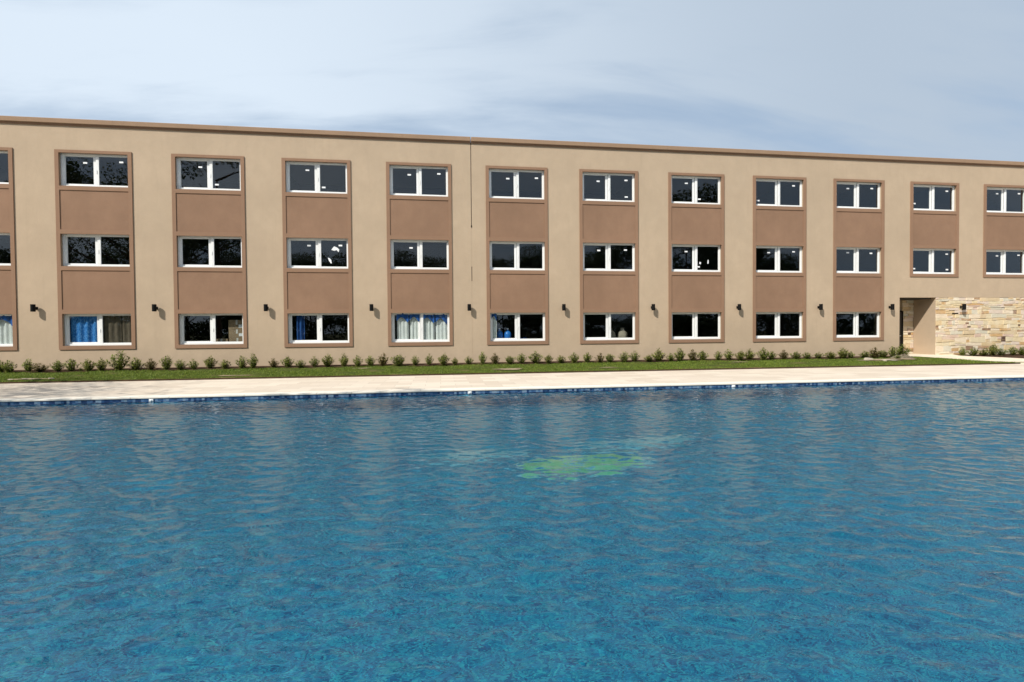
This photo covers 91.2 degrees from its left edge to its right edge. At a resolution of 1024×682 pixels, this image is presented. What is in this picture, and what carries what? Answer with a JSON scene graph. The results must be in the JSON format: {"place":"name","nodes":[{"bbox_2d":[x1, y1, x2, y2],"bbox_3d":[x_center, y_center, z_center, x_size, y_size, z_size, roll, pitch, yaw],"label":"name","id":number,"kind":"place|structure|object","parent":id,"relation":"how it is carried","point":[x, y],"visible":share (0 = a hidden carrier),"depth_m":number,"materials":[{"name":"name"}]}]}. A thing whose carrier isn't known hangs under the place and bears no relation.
{"place":"outdoors","nodes":[
{"label":"outdoors","id":0,"kind":"place"},
{"bbox_2d":[229,338,242,341],"bbox_3d":[-11.762,0.046,21.674,0.660,0.377,0.502,-1,1,-8],"label":"cardboard box","id":1,"kind":"object","parent":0,"point":[235,339],"visible":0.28,"depth_m":21.42,"materials":[{"name":"cardboard"}]},
{"bbox_2d":[229,329,242,337],"bbox_3d":[-11.780,-0.323,21.665,0.660,0.357,0.502,-1,1,-8],"label":"cardboard box","id":2,"kind":"object","parent":1,"relation":"on","point":[235,333],"visible":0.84,"depth_m":21.41,"materials":[{"name":"brown cardboard"}]},
{"bbox_2d":[228,320,241,328],"bbox_3d":[-11.788,-0.703,21.658,0.660,0.397,0.502,-1,1,-8],"label":"cardboard box","id":3,"kind":"object","parent":2,"relation":"on","point":[234,324],"visible":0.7,"depth_m":21.40,"materials":[{"name":"brown cardboard"}]},
{"bbox_2d":[0,364,1023,398],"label":"pool deck","id":4,"kind":"structure","parent":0,"point":[87,389],"depth_m":16.71,"materials":[{"name":"stone"}]},
{"bbox_2d":[0,363,1020,383],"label":"soil edge","id":5,"kind":"object","parent":4,"relation":"on","point":[485,373],"visible":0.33,"depth_m":19.12,"materials":[{"name":"brown soil"}]},
{"bbox_2d":[0,356,1023,381],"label":"lawn","id":6,"kind":"structure","parent":0,"point":[404,367],"depth_m":20.15,"materials":[{"name":"plant"}]},
{"bbox_2d":[0,0,1023,161],"label":"sky","id":7,"kind":"structure","parent":0,"point":[909,78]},
{"bbox_2d":[4,354,1023,372],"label":"planting soil","id":8,"kind":"structure","parent":0,"point":[540,362],"depth_m":21.79,"materials":[{"name":"brown soil"}]},
{"bbox_2d":[0,360,17,372],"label":"shrub","id":9,"kind":"object","parent":8,"relation":"on","point":[6,367],"visible":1,"depth_m":19.27,"materials":[{"name":"green plant"}]},
{"bbox_2d":[21,358,35,371],"bbox_3d":[-18.873,0.931,19.577,0.478,0.539,0.485,0,1,22],"label":"shrub","id":10,"kind":"object","parent":8,"relation":"on","point":[27,367],"visible":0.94,"depth_m":19.53,"materials":[{"name":"green plant"}]},
{"bbox_2d":[31,363,49,371],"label":"shrub","id":11,"kind":"object","parent":8,"relation":"on","point":[40,369],"visible":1,"depth_m":19.43,"materials":[{"name":"green plant"}]},
{"bbox_2d":[50,360,65,371],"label":"shrub","id":12,"kind":"object","parent":8,"relation":"on","point":[58,366],"visible":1,"depth_m":19.52,"materials":[{"name":"green plant"}]},
{"bbox_2d":[64,359,80,370],"bbox_3d":[-17.298,0.927,19.669,0.548,0.527,0.535,-1,1,-8],"label":"shrub","id":13,"kind":"object","parent":8,"relation":"on","point":[70,368],"visible":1,"depth_m":19.68,"materials":[{"name":"green plant"}]},
{"bbox_2d":[80,358,96,370],"bbox_3d":[-16.638,0.924,19.756,0.538,0.526,0.515,0,1,29],"label":"shrub","id":14,"kind":"object","parent":8,"relation":"on","point":[87,366],"visible":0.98,"depth_m":19.70,"materials":[{"name":"green plant"}]},
{"bbox_2d":[95,357,108,370],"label":"shrub","id":15,"kind":"object","parent":8,"relation":"on","point":[100,365],"visible":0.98,"depth_m":19.72,"materials":[{"name":"green plant"}]},
{"bbox_2d":[105,350,130,370],"bbox_3d":[-15.619,0.751,19.942,0.754,0.853,0.830,-1,1,-8],"label":"shrub","id":16,"kind":"object","parent":8,"relation":"on","point":[118,366],"visible":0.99,"depth_m":19.84,"materials":[{"name":"green plant"}]},
{"bbox_2d":[126,357,144,369],"bbox_3d":[-15.007,0.898,19.981,0.616,0.539,0.609,-1,1,-8],"label":"shrub","id":17,"kind":"object","parent":8,"relation":"on","point":[136,364],"visible":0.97,"depth_m":19.96,"materials":[{"name":"green plant"}]},
{"bbox_2d":[143,358,157,369],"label":"shrub","id":18,"kind":"object","parent":8,"relation":"on","point":[151,364],"visible":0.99,"depth_m":20.01,"materials":[{"name":"green plant"}]},
{"bbox_2d":[159,355,172,369],"bbox_3d":[-13.845,0.841,20.151,0.558,0.633,0.540,-1,1,-8],"label":"shrub","id":19,"kind":"object","parent":8,"relation":"on","point":[166,365],"visible":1,"depth_m":20.10,"materials":[{"name":"green plant"}]},
{"bbox_2d":[174,360,186,369],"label":"shrub","id":20,"kind":"object","parent":8,"relation":"on","point":[181,365],"visible":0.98,"depth_m":20.11,"materials":[{"name":"green plant"}]},
{"bbox_2d":[187,359,198,369],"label":"shrub","id":21,"kind":"object","parent":8,"relation":"on","point":[192,364],"visible":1,"depth_m":20.17,"materials":[{"name":"green plant"}]},
{"bbox_2d":[203,356,217,368],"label":"shrub","id":22,"kind":"object","parent":8,"relation":"on","point":[210,364],"visible":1,"depth_m":20.42,"materials":[{"name":"green plant"}]},
{"bbox_2d":[219,359,231,368],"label":"shrub","id":23,"kind":"object","parent":8,"relation":"on","point":[223,365],"visible":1,"depth_m":20.36,"materials":[{"name":"green plant"}]},
{"bbox_2d":[236,356,248,367],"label":"shrub","id":24,"kind":"object","parent":8,"relation":"on","point":[241,364],"visible":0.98,"depth_m":20.49,"materials":[{"name":"green plant"}]},
{"bbox_2d":[247,353,258,367],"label":"shrub","id":25,"kind":"object","parent":8,"relation":"on","point":[253,364],"visible":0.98,"depth_m":20.48,"materials":[{"name":"green plant"}]},
{"bbox_2d":[268,359,279,367],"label":"shrub","id":26,"kind":"object","parent":8,"relation":"on","point":[272,363],"visible":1,"depth_m":20.70,"materials":[{"name":"green plant"}]},
{"bbox_2d":[280,357,293,366],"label":"shrub","id":27,"kind":"object","parent":8,"relation":"on","point":[286,362],"visible":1,"depth_m":20.82,"materials":[{"name":"green plant"}]},
{"bbox_2d":[309,356,319,366],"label":"shrub","id":28,"kind":"object","parent":8,"relation":"on","point":[314,363],"visible":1,"depth_m":21.00,"materials":[{"name":"green plant"}]},
{"bbox_2d":[322,354,334,366],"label":"shrub","id":29,"kind":"object","parent":8,"relation":"on","point":[327,362],"visible":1,"depth_m":21.06,"materials":[{"name":"green plant"}]},
{"bbox_2d":[338,353,348,365],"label":"shrub","id":30,"kind":"object","parent":8,"relation":"on","point":[343,361],"visible":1,"depth_m":21.10,"materials":[{"name":"green plant"}]},
{"bbox_2d":[353,355,362,366],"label":"shrub","id":31,"kind":"object","parent":8,"relation":"on","point":[357,362],"visible":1,"depth_m":21.09,"materials":[{"name":"green plant"}]},
{"bbox_2d":[365,355,374,365],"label":"shrub","id":32,"kind":"object","parent":8,"relation":"on","point":[369,362],"visible":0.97,"depth_m":21.24,"materials":[{"name":"green plant"}]},
{"bbox_2d":[376,354,388,365],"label":"shrub","id":33,"kind":"object","parent":8,"relation":"on","point":[382,363],"visible":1,"depth_m":21.30,"materials":[{"name":"green plant"}]},
{"bbox_2d":[390,354,404,365],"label":"shrub","id":34,"kind":"object","parent":8,"relation":"on","point":[400,362],"visible":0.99,"depth_m":21.25,"materials":[{"name":"green plant"}]},
{"bbox_2d":[437,354,449,364],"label":"shrub","id":35,"kind":"object","parent":8,"relation":"on","point":[442,360],"visible":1,"depth_m":21.50,"materials":[{"name":"green plant"}]},
{"bbox_2d":[505,355,515,363],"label":"shrub","id":36,"kind":"object","parent":8,"relation":"on","point":[509,359],"visible":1,"depth_m":21.96,"materials":[{"name":"green plant"}]},
{"bbox_2d":[528,350,542,363],"bbox_3d":[1.078,0.704,22.268,0.742,0.589,0.676,-1,1,-8],"label":"shrub","id":37,"kind":"object","parent":8,"relation":"on","point":[536,358],"visible":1,"depth_m":22.19,"materials":[{"name":"green plant"}]},
{"bbox_2d":[568,353,578,362],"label":"shrub","id":38,"kind":"object","parent":8,"relation":"on","point":[574,359],"visible":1,"depth_m":22.36,"materials":[{"name":"green plant"}]},
{"bbox_2d":[583,352,592,361],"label":"shrub","id":39,"kind":"object","parent":8,"relation":"on","point":[589,358],"visible":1,"depth_m":22.52,"materials":[{"name":"green plant"}]},
{"bbox_2d":[618,351,628,361],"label":"shrub","id":40,"kind":"object","parent":8,"relation":"on","point":[625,357],"visible":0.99,"depth_m":22.69,"materials":[{"name":"green plant"}]},
{"bbox_2d":[629,350,640,361],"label":"shrub","id":41,"kind":"object","parent":8,"relation":"on","point":[634,357],"visible":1,"depth_m":22.88,"materials":[{"name":"green plant"}]},
{"bbox_2d":[652,348,664,360],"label":"shrub","id":42,"kind":"object","parent":8,"relation":"on","point":[658,356],"visible":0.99,"depth_m":22.94,"materials":[{"name":"green plant"}]},
{"bbox_2d":[674,347,684,360],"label":"shrub","id":43,"kind":"object","parent":8,"relation":"on","point":[680,357],"visible":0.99,"depth_m":23.06,"materials":[{"name":"green plant"}]},
{"bbox_2d":[688,349,698,360],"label":"shrub","id":44,"kind":"object","parent":8,"relation":"on","point":[693,355],"visible":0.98,"depth_m":23.12,"materials":[{"name":"green plant"}]},
{"bbox_2d":[696,351,708,359],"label":"shrub","id":45,"kind":"object","parent":8,"relation":"on","point":[702,355],"visible":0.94,"depth_m":23.34,"materials":[{"name":"green plant"}]},
{"bbox_2d":[724,349,733,359],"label":"shrub","id":46,"kind":"object","parent":8,"relation":"on","point":[728,356],"visible":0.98,"depth_m":23.52,"materials":[{"name":"green plant"}]},
{"bbox_2d":[734,350,745,359],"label":"shrub","id":47,"kind":"object","parent":8,"relation":"on","point":[740,356],"visible":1,"depth_m":23.39,"materials":[{"name":"green plant"}]},
{"bbox_2d":[744,348,755,358],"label":"shrub","id":48,"kind":"object","parent":8,"relation":"on","point":[750,353],"visible":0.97,"depth_m":23.68,"materials":[{"name":"green plant"}]},
{"bbox_2d":[756,347,768,359],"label":"shrub","id":49,"kind":"object","parent":8,"relation":"on","point":[764,355],"visible":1,"depth_m":23.55,"materials":[{"name":"green plant"}]},
{"bbox_2d":[822,351,836,358],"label":"shrub","id":50,"kind":"object","parent":8,"relation":"on","point":[829,355],"visible":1,"depth_m":24.16,"materials":[{"name":"green plant"}]},
{"bbox_2d":[837,347,849,357],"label":"shrub","id":51,"kind":"object","parent":8,"relation":"on","point":[842,354],"visible":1,"depth_m":24.21,"materials":[{"name":"green plant"}]},
{"bbox_2d":[869,347,879,357],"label":"shrub","id":52,"kind":"object","parent":8,"relation":"on","point":[874,353],"visible":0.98,"depth_m":24.34,"materials":[{"name":"green plant"}]},
{"bbox_2d":[889,346,899,356],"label":"shrub","id":53,"kind":"object","parent":8,"relation":"on","point":[892,353],"visible":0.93,"depth_m":24.64,"materials":[{"name":"green plant"}]},
{"bbox_2d":[891,344,911,354],"bbox_3d":[19.419,0.459,24.948,0.804,0.678,0.763,-1,1,-8],"label":"shrub","id":54,"kind":"object","parent":8,"relation":"on","point":[903,351],"visible":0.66,"depth_m":24.84,"materials":[{"name":"green plant"}]},
{"bbox_2d":[965,347,977,355],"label":"shrub","id":55,"kind":"object","parent":8,"relation":"on","point":[973,352],"visible":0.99,"depth_m":25.25,"materials":[{"name":"green plant"}]},
{"bbox_2d":[986,344,999,355],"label":"shrub","id":56,"kind":"object","parent":8,"relation":"on","point":[992,349],"visible":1,"depth_m":25.36,"materials":[{"name":"green plant"}]},
{"bbox_2d":[909,355,1023,363],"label":"entrance path","id":57,"kind":"structure","parent":0,"point":[993,359],"depth_m":23.85,"materials":[{"name":"beige concrete"}]},
{"label":"ground","id":58,"kind":"structure","parent":0,"visible":0},
{"bbox_2d":[0,116,1023,369],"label":"hotel building","id":59,"kind":"structure","parent":58,"relation":"on","point":[198,234],"depth_m":22.86,"materials":[{"name":"beige paint"}]},
{"bbox_2d":[0,233,10,265],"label":"window","id":60,"kind":"structure","parent":59,"relation":"in","point":[1,264],"depth_m":19.94,"materials":[{"name":"white plastic"}]},
{"bbox_2d":[0,315,12,343],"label":"curtain","id":61,"kind":"object","parent":59,"relation":"hanging from","point":[6,333],"visible":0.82,"depth_m":20.09,"materials":[{"name":"white fabric"}]},
{"bbox_2d":[30,304,37,311],"bbox_3d":[-18.964,-1.308,19.899,0.160,0.290,0.260,-1,1,-8],"label":"wall lamp","id":62,"kind":"object","parent":59,"relation":"attached to","point":[33,308],"visible":1,"depth_m":19.80,"materials":[{"name":"black metal"}]},
{"bbox_2d":[70,316,97,341],"bbox_3d":[-17.431,-0.414,20.488,1.200,1.632,0.089,-1,1,-8],"label":"curtain","id":63,"kind":"object","parent":59,"relation":"hanging from","point":[83,328],"visible":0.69,"depth_m":20.47,"materials":[{"name":"blue fabric"}]},
{"bbox_2d":[60,153,127,186],"bbox_3d":[-16.872,-6.887,20.371,2.560,1.360,0.110,-1,1,-8],"label":"window","id":64,"kind":"structure","parent":59,"relation":"in","point":[96,164],"depth_m":20.33,"materials":[{"name":"white plastic"}]},
{"bbox_2d":[62,234,129,266],"bbox_3d":[-16.846,-3.665,20.430,2.560,1.335,0.110,-1,1,-8],"label":"window","id":65,"kind":"structure","parent":59,"relation":"in","point":[98,251],"depth_m":20.39,"materials":[{"name":"white plastic"}]},
{"bbox_2d":[64,314,130,345],"bbox_3d":[-16.821,-0.462,20.487,2.560,1.323,0.110,-1,1,-8],"label":"window","id":66,"kind":"structure","parent":59,"relation":"in","point":[100,338],"depth_m":20.44,"materials":[{"name":"white plastic"}]},
{"bbox_2d":[103,316,121,342],"bbox_3d":[-16.461,-0.424,20.627,0.820,1.632,0.067,-1,1,-8],"label":"curtain","id":67,"kind":"object","parent":59,"relation":"hanging from","point":[112,329],"visible":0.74,"depth_m":20.62,"materials":[{"name":"brown fabric"}]},
{"bbox_2d":[122,316,130,342],"bbox_3d":[-15.827,-0.431,20.716,0.560,1.632,0.064,-1,1,-8],"label":"curtain","id":68,"kind":"object","parent":59,"relation":"hanging from","point":[126,323],"visible":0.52,"depth_m":20.69,"materials":[{"name":"brown fabric"}]},
{"bbox_2d":[176,157,240,190],"bbox_3d":[-12.614,-6.932,20.959,2.560,1.360,0.110,-1,1,-8],"label":"window","id":69,"kind":"structure","parent":59,"relation":"in","point":[209,161],"depth_m":20.92,"materials":[{"name":"white plastic"}]},
{"bbox_2d":[178,236,241,267],"bbox_3d":[-12.588,-3.710,21.018,2.560,1.335,0.110,-1,1,-8],"label":"window","id":70,"kind":"structure","parent":59,"relation":"in","point":[180,238],"depth_m":20.98,"materials":[{"name":"white plastic"}]},
{"bbox_2d":[179,313,242,344],"bbox_3d":[-12.563,-0.506,21.075,2.560,1.323,0.110,-1,1,-8],"label":"window","id":71,"kind":"structure","parent":59,"relation":"in","point":[181,316],"depth_m":21.04,"materials":[{"name":"white plastic"}]},
{"bbox_2d":[296,316,304,339],"bbox_3d":[-9.114,-0.502,21.641,0.440,1.632,0.104,-1,1,-8],"label":"curtain","id":72,"kind":"object","parent":59,"relation":"hanging from","point":[300,321],"visible":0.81,"depth_m":21.64,"materials":[{"name":"blue fabric"}]},
{"bbox_2d":[286,161,346,193],"bbox_3d":[-8.356,-6.976,21.548,2.560,1.360,0.110,-1,1,-8],"label":"window","id":73,"kind":"structure","parent":59,"relation":"in","point":[317,164],"depth_m":21.51,"materials":[{"name":"white plastic"}]},
{"bbox_2d":[287,238,347,268],"bbox_3d":[-8.330,-3.754,21.606,2.560,1.335,0.110,-1,1,-8],"label":"window","id":74,"kind":"structure","parent":59,"relation":"in","point":[318,240],"depth_m":21.57,"materials":[{"name":"white plastic"}]},
{"bbox_2d":[288,313,348,342],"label":"window","id":75,"kind":"structure","parent":59,"relation":"in","point":[319,315],"depth_m":21.63,"materials":[{"name":"white plastic"}]},
{"bbox_2d":[397,313,408,338],"bbox_3d":[-4.829,-0.546,22.182,0.600,1.632,0.170,-1,1,-8],"label":"curtain","id":76,"kind":"object","parent":59,"relation":"hanging from","point":[402,326],"visible":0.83,"depth_m":22.22,"materials":[{"name":"white fabric"}]},
{"bbox_2d":[409,314,419,338],"bbox_3d":[-4.314,-0.551,22.257,0.540,1.632,0.162,-1,1,-8],"label":"curtain","id":77,"kind":"object","parent":59,"relation":"hanging from","point":[414,319],"visible":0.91,"depth_m":22.29,"materials":[{"name":"white fabric"}]},
{"bbox_2d":[389,165,447,196],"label":"window","id":78,"kind":"structure","parent":59,"relation":"in","point":[418,168],"depth_m":22.11,"materials":[{"name":"white plastic"}]},
{"bbox_2d":[390,239,448,269],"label":"window","id":79,"kind":"structure","parent":59,"relation":"in","point":[419,242],"depth_m":22.17,"materials":[{"name":"white plastic"}]},
{"bbox_2d":[391,313,449,341],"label":"window","id":80,"kind":"structure","parent":59,"relation":"in","point":[420,324],"depth_m":22.23,"materials":[{"name":"white plastic"}]},
{"bbox_2d":[423,315,434,339],"bbox_3d":[-3.740,-0.557,22.334,0.660,1.632,0.166,-1,1,-8],"label":"curtain","id":81,"kind":"object","parent":59,"relation":"hanging from","point":[428,327],"visible":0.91,"depth_m":22.37,"materials":[{"name":"white fabric"}]},
{"bbox_2d":[435,314,447,339],"bbox_3d":[-3.146,-0.564,22.417,0.620,1.632,0.164,-1,1,-8],"label":"curtain","id":82,"kind":"object","parent":59,"relation":"hanging from","point":[441,328],"visible":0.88,"depth_m":22.45,"materials":[{"name":"white fabric"}]},
{"bbox_2d":[491,314,496,337],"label":"curtain","id":83,"kind":"object","parent":59,"relation":"hanging from","point":[494,317],"visible":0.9,"depth_m":22.77,"materials":[{"name":"white fabric"}]},
{"bbox_2d":[489,169,543,198],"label":"window","id":84,"kind":"structure","parent":59,"relation":"in","point":[516,172],"depth_m":22.70,"materials":[{"name":"white plastic"}]},
{"bbox_2d":[489,241,544,269],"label":"window","id":85,"kind":"structure","parent":59,"relation":"in","point":[516,244],"depth_m":22.77,"materials":[{"name":"white plastic"}]},
{"bbox_2d":[490,313,544,340],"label":"window","id":86,"kind":"structure","parent":59,"relation":"in","point":[517,315],"depth_m":22.81,"materials":[{"name":"white plastic"}]},
{"bbox_2d":[582,172,634,201],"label":"window","id":87,"kind":"structure","parent":59,"relation":"in","point":[607,175],"depth_m":23.30,"materials":[{"name":"white plastic"}]},
{"bbox_2d":[583,243,634,270],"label":"window","id":88,"kind":"structure","parent":59,"relation":"in","point":[607,245],"depth_m":23.36,"materials":[{"name":"white plastic"}]},
{"bbox_2d":[583,312,634,339],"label":"window","id":89,"kind":"structure","parent":59,"relation":"in","point":[608,314],"depth_m":23.41,"materials":[{"name":"white plastic"}]},
{"bbox_2d":[671,175,719,203],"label":"window","id":90,"kind":"structure","parent":59,"relation":"in","point":[694,178],"depth_m":23.89,"materials":[{"name":"white plastic"}]},
{"bbox_2d":[672,244,719,271],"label":"window","id":91,"kind":"structure","parent":59,"relation":"in","point":[694,247],"depth_m":23.96,"materials":[{"name":"white plastic"}]},
{"bbox_2d":[672,312,719,338],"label":"window","id":92,"kind":"structure","parent":59,"relation":"in","point":[694,314],"depth_m":24.01,"materials":[{"name":"white plastic"}]},
{"bbox_2d":[756,179,801,206],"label":"window","id":93,"kind":"structure","parent":59,"relation":"in","point":[777,181],"depth_m":24.49,"materials":[{"name":"white plastic"}]},
{"bbox_2d":[756,246,801,272],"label":"window","id":94,"kind":"structure","parent":59,"relation":"in","point":[777,248],"depth_m":24.55,"materials":[{"name":"white plastic"}]},
{"bbox_2d":[756,312,801,338],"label":"window","id":95,"kind":"structure","parent":59,"relation":"in","point":[777,314],"depth_m":24.60,"materials":[{"name":"white plastic"}]},
{"bbox_2d":[836,312,878,337],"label":"window","id":96,"kind":"structure","parent":59,"relation":"in","point":[855,314],"depth_m":25.19,"materials":[{"name":"white plastic"}]},
{"bbox_2d":[836,247,879,272],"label":"window","id":97,"kind":"structure","parent":59,"relation":"in","point":[855,249],"depth_m":25.12,"materials":[{"name":"white plastic"}]},
{"bbox_2d":[837,181,879,208],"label":"window","id":98,"kind":"structure","parent":59,"relation":"in","point":[856,184],"depth_m":25.08,"materials":[{"name":"white plastic"}]},
{"bbox_2d":[899,311,902,349],"bbox_3d":[20.141,-0.459,26.649,1.380,2.303,0.090,-1,1,-8],"label":"entrance door","id":99,"kind":"structure","parent":59,"relation":"in","point":[901,312],"depth_m":26.70,"materials":[{"name":"black metal"}]},
{"bbox_2d":[913,184,953,210],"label":"window","id":100,"kind":"structure","parent":59,"relation":"in","point":[931,187],"depth_m":25.67,"materials":[{"name":"white plastic"}]},
{"bbox_2d":[913,248,953,273],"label":"window","id":101,"kind":"structure","parent":59,"relation":"in","point":[931,251],"depth_m":25.72,"materials":[{"name":"white plastic"}]},
{"bbox_2d":[986,250,1023,274],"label":"window","id":102,"kind":"structure","parent":59,"relation":"in","point":[1002,252],"depth_m":26.31,"materials":[{"name":"white plastic"}]},
{"bbox_2d":[987,187,1023,212],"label":"window","id":103,"kind":"structure","parent":59,"relation":"in","point":[1003,190],"depth_m":26.25,"materials":[{"name":"white plastic"}]},
{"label":"pool basin","id":104,"kind":"structure","parent":58,"relation":"in","visible":0},
{"bbox_2d":[0,380,1023,681],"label":"water","id":105,"kind":"structure","parent":104,"relation":"in","point":[860,532],"depth_m":4.24,"materials":[{"name":"blue liquid"}]},
{"bbox_2d":[0,375,1023,401],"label":"pool coping","id":106,"kind":"object","parent":104,"relation":"on","point":[442,389],"visible":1,"depth_m":14.27,"materials":[{"name":"stone"}]},
{"bbox_2d":[0,378,1023,404],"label":"waterline tiles","id":107,"kind":"object","parent":104,"relation":"attached to","point":[444,392],"visible":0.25,"depth_m":14.23,"materials":[{"name":"tile"}]},
{"bbox_3d":[4.975,0.482,24.098,1.300,0.830,0.600,-1,1,-8],"label":"bench","id":108,"kind":"object","parent":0,"visible":0},
{"bbox_2d":[617,328,627,337],"bbox_3d":[5.299,-0.285,24.068,0.514,0.700,0.380,0,1,9],"label":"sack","id":109,"kind":"object","parent":108,"relation":"on","point":[622,332],"visible":0.59,"depth_m":23.93,"materials":[{"name":"beige fabric"}]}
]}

